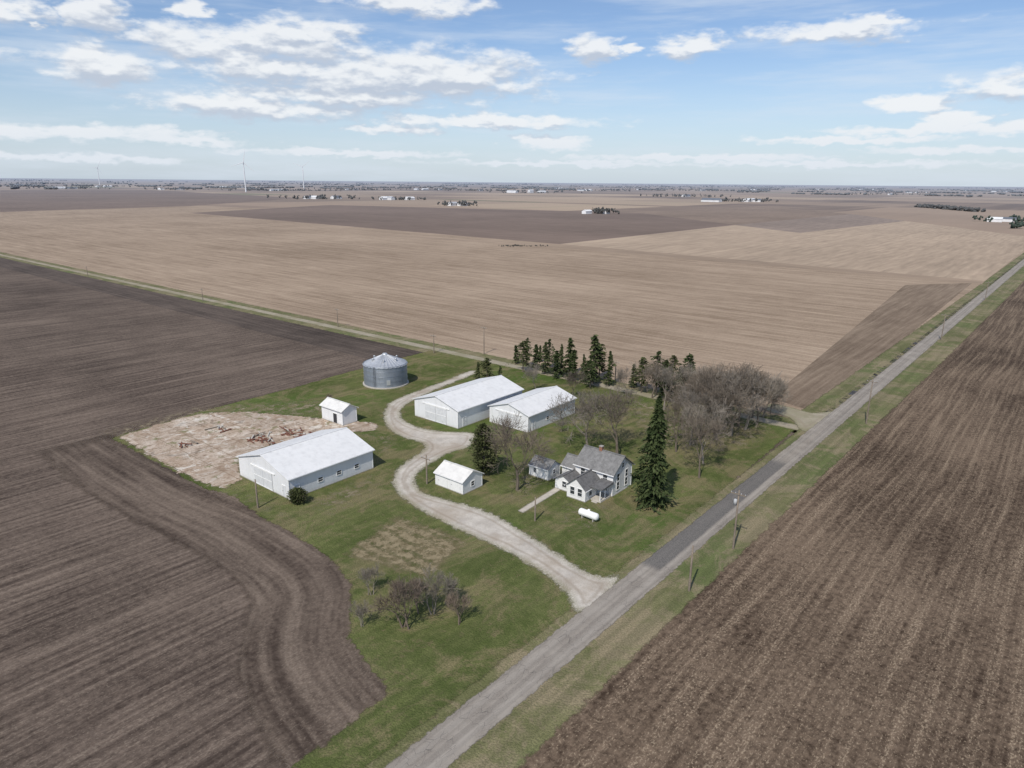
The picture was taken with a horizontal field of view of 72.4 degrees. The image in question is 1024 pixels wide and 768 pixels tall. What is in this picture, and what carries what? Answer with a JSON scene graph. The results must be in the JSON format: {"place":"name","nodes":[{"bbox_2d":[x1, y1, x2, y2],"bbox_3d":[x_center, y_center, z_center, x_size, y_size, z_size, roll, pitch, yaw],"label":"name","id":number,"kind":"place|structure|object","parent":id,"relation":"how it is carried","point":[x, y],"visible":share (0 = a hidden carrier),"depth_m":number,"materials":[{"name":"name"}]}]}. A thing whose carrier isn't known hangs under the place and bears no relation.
{"place":"outdoors","nodes":[
{"label":"outdoors","id":0,"kind":"place"},
{"bbox_2d":[0,190,292,211],"bbox_3d":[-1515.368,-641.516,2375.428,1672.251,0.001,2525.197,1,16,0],"label":"field","id":1,"kind":"structure","parent":0,"point":[26,200],"depth_m":1946.60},
{"bbox_2d":[0,258,423,358],"bbox_3d":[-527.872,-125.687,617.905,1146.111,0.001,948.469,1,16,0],"label":"field","id":2,"kind":"structure","parent":0,"point":[355,346],"depth_m":292.24,"materials":[{"name":"soil"}]},
{"bbox_2d":[42,434,386,767],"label":"headland","id":3,"kind":"structure","parent":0,"point":[310,679],"depth_m":97.56,"materials":[{"name":"soil"}]},
{"bbox_2d":[125,404,321,432],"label":"worn ground","id":4,"kind":"structure","parent":0,"point":[307,406],"depth_m":174.36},
{"bbox_2d":[0,252,794,432],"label":"grass verge","id":5,"kind":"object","parent":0,"point":[638,388],"depth_m":279.93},
{"bbox_2d":[531,344,542,368],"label":"pine tree","id":6,"kind":"object","parent":5,"relation":"on","point":[535,355],"visible":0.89,"depth_m":211.91,"materials":[{"name":"green plant"}]},
{"bbox_2d":[547,339,554,367],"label":"pine tree","id":7,"kind":"object","parent":5,"relation":"on","point":[549,352],"visible":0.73,"depth_m":213.79,"materials":[{"name":"green plant"}]},
{"bbox_2d":[559,337,575,373],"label":"pine tree","id":8,"kind":"object","parent":5,"relation":"on","point":[569,351],"visible":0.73,"depth_m":205.01,"materials":[{"name":"green plant"}]},
{"bbox_2d":[586,344,607,376],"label":"pine tree","id":9,"kind":"object","parent":5,"relation":"on","point":[603,364],"visible":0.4,"depth_m":201.90,"materials":[{"name":"green plant"}]},
{"bbox_2d":[630,358,652,391],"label":"bare tree","id":10,"kind":"object","parent":5,"relation":"on","point":[645,372],"visible":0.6,"depth_m":189.49,"materials":[{"name":"grey plant"}]},
{"bbox_2d":[676,363,700,403],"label":"bare tree","id":11,"kind":"object","parent":5,"relation":"on","point":[687,370],"visible":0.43,"depth_m":178.30,"materials":[{"name":"grey plant"}]},
{"bbox_2d":[743,371,781,424],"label":"bare tree","id":12,"kind":"object","parent":5,"relation":"on","point":[772,400],"visible":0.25,"depth_m":163.29,"materials":[{"name":"grey plant"}]},
{"bbox_2d":[0,266,797,767],"bbox_3d":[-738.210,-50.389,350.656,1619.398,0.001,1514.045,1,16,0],"label":"field","id":13,"kind":"structure","parent":0,"point":[122,638],"depth_m":103.99,"materials":[{"name":"soil"}]},
{"bbox_2d":[0,254,798,429],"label":"gravel road","id":14,"kind":"structure","parent":0,"point":[762,419],"depth_m":249.54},
{"bbox_2d":[539,342,552,373],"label":"pine tree","id":15,"kind":"object","parent":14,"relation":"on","point":[545,351],"visible":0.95,"depth_m":207.38,"materials":[{"name":"green plant"}]},
{"bbox_2d":[549,350,562,378],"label":"pine tree","id":16,"kind":"object","parent":14,"relation":"on","point":[556,368],"visible":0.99,"depth_m":203.09,"materials":[{"name":"green plant"}]},
{"bbox_2d":[560,349,578,380],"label":"pine tree","id":17,"kind":"object","parent":14,"relation":"on","point":[574,362],"visible":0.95,"depth_m":200.15,"materials":[{"name":"green plant"}]},
{"bbox_2d":[576,354,586,383],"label":"pine tree","id":18,"kind":"object","parent":14,"relation":"on","point":[583,364],"visible":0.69,"depth_m":198.67,"materials":[{"name":"green plant"}]},
{"bbox_2d":[577,334,605,382],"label":"pine tree","id":19,"kind":"object","parent":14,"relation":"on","point":[596,346],"visible":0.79,"depth_m":197.32,"materials":[{"name":"green plant"}]},
{"bbox_2d":[601,351,616,386],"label":"pine tree","id":20,"kind":"object","parent":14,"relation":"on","point":[608,374],"visible":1,"depth_m":195.88,"materials":[{"name":"green plant"}]},
{"bbox_2d":[628,364,639,387],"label":"pine tree","id":21,"kind":"object","parent":14,"relation":"on","point":[631,382],"visible":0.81,"depth_m":194.37,"materials":[{"name":"green plant"}]},
{"bbox_2d":[630,357,652,392],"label":"pine tree","id":22,"kind":"object","parent":14,"relation":"on","point":[642,361],"visible":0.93,"depth_m":188.87,"materials":[{"name":"green plant"}]},
{"bbox_2d":[648,350,668,393],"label":"pine tree","id":23,"kind":"object","parent":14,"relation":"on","point":[658,352],"visible":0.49,"depth_m":187.69,"materials":[{"name":"green plant"}]},
{"bbox_2d":[669,355,681,381],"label":"pine tree","id":24,"kind":"object","parent":14,"relation":"on","point":[674,359],"visible":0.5,"depth_m":185.65,"materials":[{"name":"green plant"}]},
{"bbox_2d":[113,350,796,767],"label":"lawn","id":25,"kind":"structure","parent":0,"point":[425,666],"depth_m":117.62,"materials":[{"name":"green plant"}]},
{"bbox_2d":[120,411,377,487],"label":"dirt lot","id":26,"kind":"structure","parent":25,"relation":"on","point":[211,458],"depth_m":154.83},
{"bbox_2d":[244,431,283,444],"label":"scrap pile","id":27,"kind":"object","parent":26,"relation":"on","point":[270,440],"visible":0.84,"depth_m":153.53,"materials":[{"name":"metal"}]},
{"bbox_2d":[270,426,312,437],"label":"scrap pile","id":28,"kind":"object","parent":26,"relation":"on","point":[298,433],"visible":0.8,"depth_m":157.48,"materials":[{"name":"metal"}]},
{"bbox_2d":[236,427,374,499],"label":"white metal shed","id":29,"kind":"structure","parent":26,"relation":"on","point":[313,461],"depth_m":131.90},
{"bbox_2d":[253,466,263,485],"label":"sliding door","id":30,"kind":"structure","parent":29,"relation":"in","point":[257,471],"depth_m":130.55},
{"bbox_2d":[262,471,272,489],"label":"sliding door","id":31,"kind":"structure","parent":29,"relation":"in","point":[268,484],"depth_m":128.69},
{"bbox_2d":[319,397,358,425],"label":"utility shed","id":32,"kind":"structure","parent":26,"relation":"on","point":[339,412],"depth_m":164.66,"materials":[{"name":"white metal"}]},
{"bbox_2d":[286,487,308,503],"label":"evergreen bush","id":33,"kind":"object","parent":25,"relation":"on","point":[295,495],"visible":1,"depth_m":123.06,"materials":[{"name":"green plant"}]},
{"bbox_2d":[348,599,370,626],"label":"bare sapling","id":34,"kind":"object","parent":25,"relation":"on","point":[358,613],"visible":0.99,"depth_m":89.28,"materials":[{"name":"grey plant"}]},
{"bbox_2d":[356,563,383,594],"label":"bare sapling","id":35,"kind":"object","parent":25,"relation":"on","point":[366,575],"visible":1,"depth_m":96.41,"materials":[{"name":"grey plant"}]},
{"bbox_2d":[363,353,408,388],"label":"grain bin","id":36,"kind":"object","parent":25,"relation":"on","point":[385,371],"visible":1,"depth_m":192.87,"materials":[{"name":"metal"}]},
{"bbox_2d":[366,574,428,629],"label":"bare sapling","id":37,"kind":"object","parent":25,"relation":"on","point":[403,589],"visible":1,"depth_m":87.34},
{"bbox_2d":[352,520,461,575],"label":"garden plot","id":38,"kind":"object","parent":25,"relation":"on","point":[387,536],"visible":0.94,"depth_m":109.48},
{"bbox_2d":[405,575,426,613],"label":"bare sapling","id":39,"kind":"object","parent":25,"relation":"on","point":[418,578],"visible":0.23,"depth_m":92.36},
{"bbox_2d":[405,563,460,614],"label":"bare sapling","id":40,"kind":"object","parent":25,"relation":"on","point":[435,587],"visible":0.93,"depth_m":91.37,"materials":[{"name":"grey plant"}]},
{"bbox_2d":[439,572,459,604],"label":"bare sapling","id":41,"kind":"object","parent":25,"relation":"on","point":[450,590],"visible":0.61,"depth_m":93.82,"materials":[{"name":"grey plant"}]},
{"bbox_2d":[433,460,483,494],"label":"garage","id":42,"kind":"structure","parent":25,"relation":"on","point":[457,478],"depth_m":129.64,"materials":[{"name":"white metal"}]},
{"bbox_2d":[444,589,472,624],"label":"bare sapling","id":43,"kind":"object","parent":25,"relation":"on","point":[450,598],"visible":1,"depth_m":89.71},
{"bbox_2d":[413,375,523,428],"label":"long machine shed","id":44,"kind":"structure","parent":25,"relation":"on","point":[462,405],"depth_m":167.62,"materials":[{"name":"white metal"}]},
{"bbox_2d":[425,404,435,420],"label":"sliding door","id":45,"kind":"structure","parent":44,"relation":"in","point":[428,415],"depth_m":166.70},
{"bbox_2d":[436,407,445,423],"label":"sliding door","id":46,"kind":"structure","parent":44,"relation":"in","point":[442,419],"depth_m":164.55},
{"bbox_2d":[468,423,500,474],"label":"juniper tree","id":47,"kind":"object","parent":25,"relation":"on","point":[480,455],"visible":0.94,"depth_m":134.37,"materials":[{"name":"green plant"}]},
{"bbox_2d":[476,357,495,377],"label":"pine tree","id":48,"kind":"object","parent":25,"relation":"on","point":[486,362],"visible":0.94,"depth_m":195.41,"materials":[{"name":"green plant"}]},
{"bbox_2d":[508,341,530,371],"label":"pine tree","id":49,"kind":"object","parent":25,"relation":"on","point":[523,345],"visible":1,"depth_m":209.11,"materials":[{"name":"green plant"}]},
{"bbox_2d":[481,411,557,490],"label":"bare tree","id":50,"kind":"object","parent":25,"relation":"on","point":[504,433],"visible":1,"depth_m":125.51,"materials":[{"name":"brown plant"}]},
{"bbox_2d":[522,362,541,388],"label":"bare tree","id":51,"kind":"object","parent":25,"relation":"on","point":[534,372],"visible":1,"depth_m":189.11,"materials":[{"name":"grey plant"}]},
{"bbox_2d":[488,386,576,431],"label":"machine shed","id":52,"kind":"structure","parent":25,"relation":"on","point":[531,407],"depth_m":164.41,"materials":[{"name":"white metal"}]},
{"bbox_2d":[564,368,586,392],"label":"bare tree","id":53,"kind":"object","parent":25,"relation":"on","point":[571,379],"visible":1,"depth_m":183.71,"materials":[{"name":"grey plant"}]},
{"bbox_2d":[545,389,612,444],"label":"bare tree","id":54,"kind":"object","parent":25,"relation":"on","point":[583,401],"visible":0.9,"depth_m":146.15,"materials":[{"name":"grey plant"}]},
{"bbox_2d":[578,508,598,521],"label":"propane tank","id":55,"kind":"object","parent":25,"relation":"on","point":[587,513],"visible":1,"depth_m":118.23,"materials":[{"name":"metal"}]},
{"bbox_2d":[581,359,598,387],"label":"pine tree","id":56,"kind":"object","parent":25,"relation":"on","point":[590,374],"visible":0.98,"depth_m":193.44,"materials":[{"name":"green plant"}]},
{"bbox_2d":[553,444,634,502],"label":"farmhouse","id":57,"kind":"object","parent":25,"relation":"on","point":[600,474],"visible":0.99,"depth_m":128.45,"materials":[{"name":"grey"}]},
{"bbox_2d":[576,387,643,453],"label":"bare tree","id":58,"kind":"object","parent":25,"relation":"on","point":[613,398],"visible":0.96,"depth_m":144.72,"materials":[{"name":"brown plant"}]},
{"bbox_2d":[614,365,632,397],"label":"bare tree","id":59,"kind":"object","parent":25,"relation":"on","point":[621,376],"visible":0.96,"depth_m":185.07,"materials":[{"name":"grey plant"}]},
{"bbox_2d":[627,395,678,513],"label":"spruce tree","id":60,"kind":"object","parent":25,"relation":"on","point":[652,481],"visible":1,"depth_m":121.15,"materials":[{"name":"green plant"}]},
{"bbox_2d":[644,356,674,397],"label":"bare tree","id":61,"kind":"object","parent":25,"relation":"on","point":[655,370],"visible":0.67,"depth_m":183.40,"materials":[{"name":"grey plant"}]},
{"bbox_2d":[647,364,695,408],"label":"bare tree","id":62,"kind":"object","parent":25,"relation":"on","point":[666,374],"visible":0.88,"depth_m":175.51,"materials":[{"name":"grey plant"}]},
{"bbox_2d":[662,395,695,451],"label":"bare tree","id":63,"kind":"object","parent":25,"relation":"on","point":[675,409],"visible":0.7,"depth_m":147.99,"materials":[{"name":"grey plant"}]},
{"bbox_2d":[662,375,701,424],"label":"bare tree","id":64,"kind":"object","parent":25,"relation":"on","point":[675,395],"visible":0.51,"depth_m":161.57,"materials":[{"name":"grey plant"}]},
{"bbox_2d":[668,386,722,444],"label":"bare tree","id":65,"kind":"object","parent":25,"relation":"on","point":[698,398],"visible":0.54,"depth_m":150.65,"materials":[{"name":"grey plant"}]},
{"bbox_2d":[676,411,729,477],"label":"bare tree","id":66,"kind":"object","parent":25,"relation":"on","point":[715,430],"visible":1,"depth_m":135.11,"materials":[{"name":"grey plant"}]},
{"bbox_2d":[679,399,733,463],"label":"bare tree","id":67,"kind":"object","parent":25,"relation":"on","point":[722,411],"visible":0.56,"depth_m":141.72,"materials":[{"name":"grey plant"}]},
{"bbox_2d":[684,365,738,422],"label":"bare tree","id":68,"kind":"object","parent":25,"relation":"on","point":[704,378],"visible":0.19,"depth_m":163.42,"materials":[{"name":"grey plant"}]},
{"bbox_2d":[680,362,748,439],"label":"bare tree","id":69,"kind":"object","parent":25,"relation":"on","point":[727,373],"visible":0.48,"depth_m":156.15,"materials":[{"name":"grey plant"}]},
{"bbox_2d":[699,364,770,429],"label":"bare tree","id":70,"kind":"object","parent":25,"relation":"on","point":[741,372],"visible":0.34,"depth_m":156.45,"materials":[{"name":"grey plant"}]},
{"bbox_2d":[703,364,769,435],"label":"bare tree","id":71,"kind":"object","parent":25,"relation":"on","point":[742,402],"visible":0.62,"depth_m":152.81,"materials":[{"name":"grey plant"}]},
{"bbox_2d":[733,365,790,429],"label":"bare tree","id":72,"kind":"object","parent":25,"relation":"on","point":[772,381],"visible":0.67,"depth_m":158.41,"materials":[{"name":"grey plant"}]},
{"bbox_2d":[196,205,730,243],"bbox_3d":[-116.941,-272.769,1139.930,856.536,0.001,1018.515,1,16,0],"label":"field","id":73,"kind":"structure","parent":0,"point":[556,227],"depth_m":1016.13,"materials":[{"name":"soil"}]},
{"bbox_2d":[592,207,619,213],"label":"distant trees","id":74,"kind":"object","parent":73,"relation":"on","point":[598,210],"visible":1,"depth_m":1284.18,"materials":[{"name":"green plant"}]},
{"bbox_2d":[383,370,617,611],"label":"driveway","id":75,"kind":"structure","parent":0,"point":[583,589],"depth_m":119.44,"materials":[{"name":"gravel"}]},
{"bbox_2d":[0,205,1023,417],"bbox_3d":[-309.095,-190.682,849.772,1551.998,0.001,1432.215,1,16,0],"label":"field","id":76,"kind":"structure","parent":0,"point":[790,323],"depth_m":390.06,"materials":[{"name":"soil"}]},
{"bbox_2d":[762,376,790,416],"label":"bare tree","id":77,"kind":"object","parent":76,"relation":"on","point":[781,395],"visible":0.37,"depth_m":168.05,"materials":[{"name":"grey plant"}]},
{"bbox_2d":[0,178,1023,235],"bbox_3d":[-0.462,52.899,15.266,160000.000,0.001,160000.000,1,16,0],"label":"ground","id":78,"kind":"structure","parent":0,"point":[899,206],"depth_m":2768.83,"materials":[{"name":"soil"}]},
{"bbox_2d":[221,188,341,190],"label":"distant trees","id":79,"kind":"object","parent":78,"relation":"on","point":[284,189],"visible":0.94,"depth_m":3632.03,"materials":[{"name":"grey plant"}]},
{"bbox_2d":[266,194,371,198],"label":"distant trees","id":80,"kind":"object","parent":78,"relation":"on","point":[321,196],"visible":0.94,"depth_m":2130.91,"materials":[{"name":"grey plant"}]},
{"bbox_2d":[437,200,476,205],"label":"distant trees","id":81,"kind":"object","parent":78,"relation":"on","point":[459,203],"visible":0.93,"depth_m":1630.93,"materials":[{"name":"grey plant"}]},
{"bbox_2d":[0,179,1023,196],"bbox_3d":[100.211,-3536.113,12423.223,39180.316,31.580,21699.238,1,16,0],"label":"distant tree line","id":82,"kind":"object","parent":78,"relation":"on","point":[442,186],"visible":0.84,"depth_m":6347.79,"materials":[{"name":"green plant"}]},
{"bbox_2d":[640,193,730,196],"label":"distant trees","id":83,"kind":"object","parent":78,"relation":"on","point":[683,195],"visible":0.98,"depth_m":2960.56,"materials":[{"name":"grey plant"}]},
{"bbox_2d":[709,197,778,201],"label":"distant trees","id":84,"kind":"object","parent":78,"relation":"on","point":[750,199],"visible":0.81,"depth_m":2223.00,"materials":[{"name":"grey plant"}]},
{"bbox_2d":[914,203,985,211],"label":"hedgerow","id":85,"kind":"object","parent":78,"relation":"on","point":[954,207],"visible":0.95,"depth_m":1667.05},
{"bbox_2d":[972,214,1023,221],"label":"distant trees","id":86,"kind":"object","parent":78,"relation":"on","point":[988,217],"visible":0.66,"depth_m":1134.12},
{"bbox_2d":[1009,218,1023,227],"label":"distant trees","id":87,"kind":"object","parent":78,"relation":"on","point":[1016,224],"visible":1,"depth_m":946.70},
{"bbox_2d":[0,0,1023,186],"label":"sky","id":88,"kind":"structure","parent":0,"point":[742,92],"materials":[{"name":"blue"}]},
{"bbox_2d":[519,488,559,511],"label":"sidewalk","id":89,"kind":"structure","parent":0,"point":[540,499],"depth_m":126.18,"materials":[{"name":"concrete"}]},
{"bbox_2d":[364,429,805,767],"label":"grass verge","id":90,"kind":"object","parent":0,"point":[413,736],"depth_m":86.98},
{"bbox_2d":[655,360,677,398],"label":"pine tree","id":91,"kind":"object","parent":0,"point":[666,362],"visible":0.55,"depth_m":183.72,"materials":[{"name":"green plant"}]},
{"bbox_2d":[383,235,983,283],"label":"field","id":92,"kind":"structure","parent":0,"point":[736,261],"depth_m":529.57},
{"bbox_2d":[677,353,695,399],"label":"pine tree","id":93,"kind":"object","parent":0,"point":[691,361],"visible":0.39,"depth_m":182.06,"materials":[{"name":"green plant"}]},
{"bbox_2d":[640,404,756,443],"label":"worn ground","id":94,"kind":"structure","parent":0,"point":[702,431],"depth_m":162.26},
{"bbox_2d":[685,364,749,439],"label":"bare tree","id":95,"kind":"object","parent":94,"relation":"on","point":[702,385],"visible":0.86,"depth_m":150.62,"materials":[{"name":"grey plant"}]},
{"bbox_2d":[703,359,768,425],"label":"bare tree","id":96,"kind":"object","parent":94,"relation":"on","point":[739,415],"visible":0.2,"depth_m":160.18,"materials":[{"name":"grey plant"}]},
{"bbox_2d":[384,259,1023,767],"bbox_3d":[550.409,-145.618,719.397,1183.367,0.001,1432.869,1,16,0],"label":"road","id":97,"kind":"structure","parent":0,"point":[448,741],"depth_m":95.13,"materials":[{"name":"asphalt"}]},
{"bbox_2d":[448,266,1023,767],"bbox_3d":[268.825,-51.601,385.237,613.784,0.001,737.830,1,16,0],"label":"grass verge","id":98,"kind":"object","parent":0,"point":[534,720],"depth_m":98.85,"materials":[{"name":"plant"}]},
{"bbox_2d":[688,545,693,591],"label":"utility pole","id":99,"kind":"object","parent":98,"relation":"on","point":[690,575],"visible":1,"depth_m":97.30,"materials":[{"name":"brown wood"}]},
{"bbox_2d":[731,490,745,548],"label":"utility pole","id":100,"kind":"object","parent":98,"relation":"on","point":[736,502],"visible":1,"depth_m":107.89,"materials":[{"name":"brown wood"}]},
{"bbox_2d":[865,379,877,423],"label":"utility pole","id":101,"kind":"object","parent":98,"relation":"on","point":[869,399],"visible":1,"depth_m":165.93,"materials":[{"name":"brown wood"}]},
{"bbox_2d":[734,288,980,490],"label":"power line","id":102,"kind":"object","parent":101,"relation":"attached to","point":[834,414],"visible":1,"depth_m":137.13,"materials":[{"name":"metal"}]},
{"bbox_2d":[644,206,844,224],"bbox_3d":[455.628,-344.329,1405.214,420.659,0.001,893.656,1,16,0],"label":"field","id":103,"kind":"structure","parent":0,"point":[744,215],"depth_m":1312.95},
{"bbox_2d":[519,281,1023,767],"bbox_3d":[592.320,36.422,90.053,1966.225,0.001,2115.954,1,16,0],"label":"field","id":104,"kind":"structure","parent":0,"point":[860,604],"depth_m":90.88,"materials":[{"name":"soil"}]},
{"bbox_2d":[564,219,1023,280],"bbox_3d":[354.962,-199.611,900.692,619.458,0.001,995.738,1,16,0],"label":"field","id":105,"kind":"structure","parent":0,"point":[911,248],"depth_m":644.41,"materials":[{"name":"soil"}]},
{"bbox_2d":[764,404,832,431],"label":"gravel road","id":106,"kind":"structure","parent":0,"point":[805,421],"depth_m":173.23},
{"bbox_2d":[739,214,900,232],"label":"field","id":107,"kind":"structure","parent":0,"point":[803,225],"depth_m":1035.56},
{"bbox_2d":[771,283,970,408],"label":"field","id":108,"kind":"structure","parent":0,"point":[904,311],"depth_m":261.60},
{"bbox_2d":[801,253,1023,412],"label":"grass verge","id":109,"kind":"object","parent":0,"point":[825,402],"depth_m":232.46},
{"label":"foundation","id":110,"kind":"object","parent":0,"visible":0},
{"bbox_2d":[530,462,559,479],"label":"walls","id":111,"kind":"structure","parent":110,"relation":"on","point":[556,465],"depth_m":135.32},
{"bbox_2d":[528,456,554,470],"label":"roof","id":112,"kind":"structure","parent":111,"relation":"on","point":[548,463],"depth_m":135.06,"materials":[{"name":"grey"}]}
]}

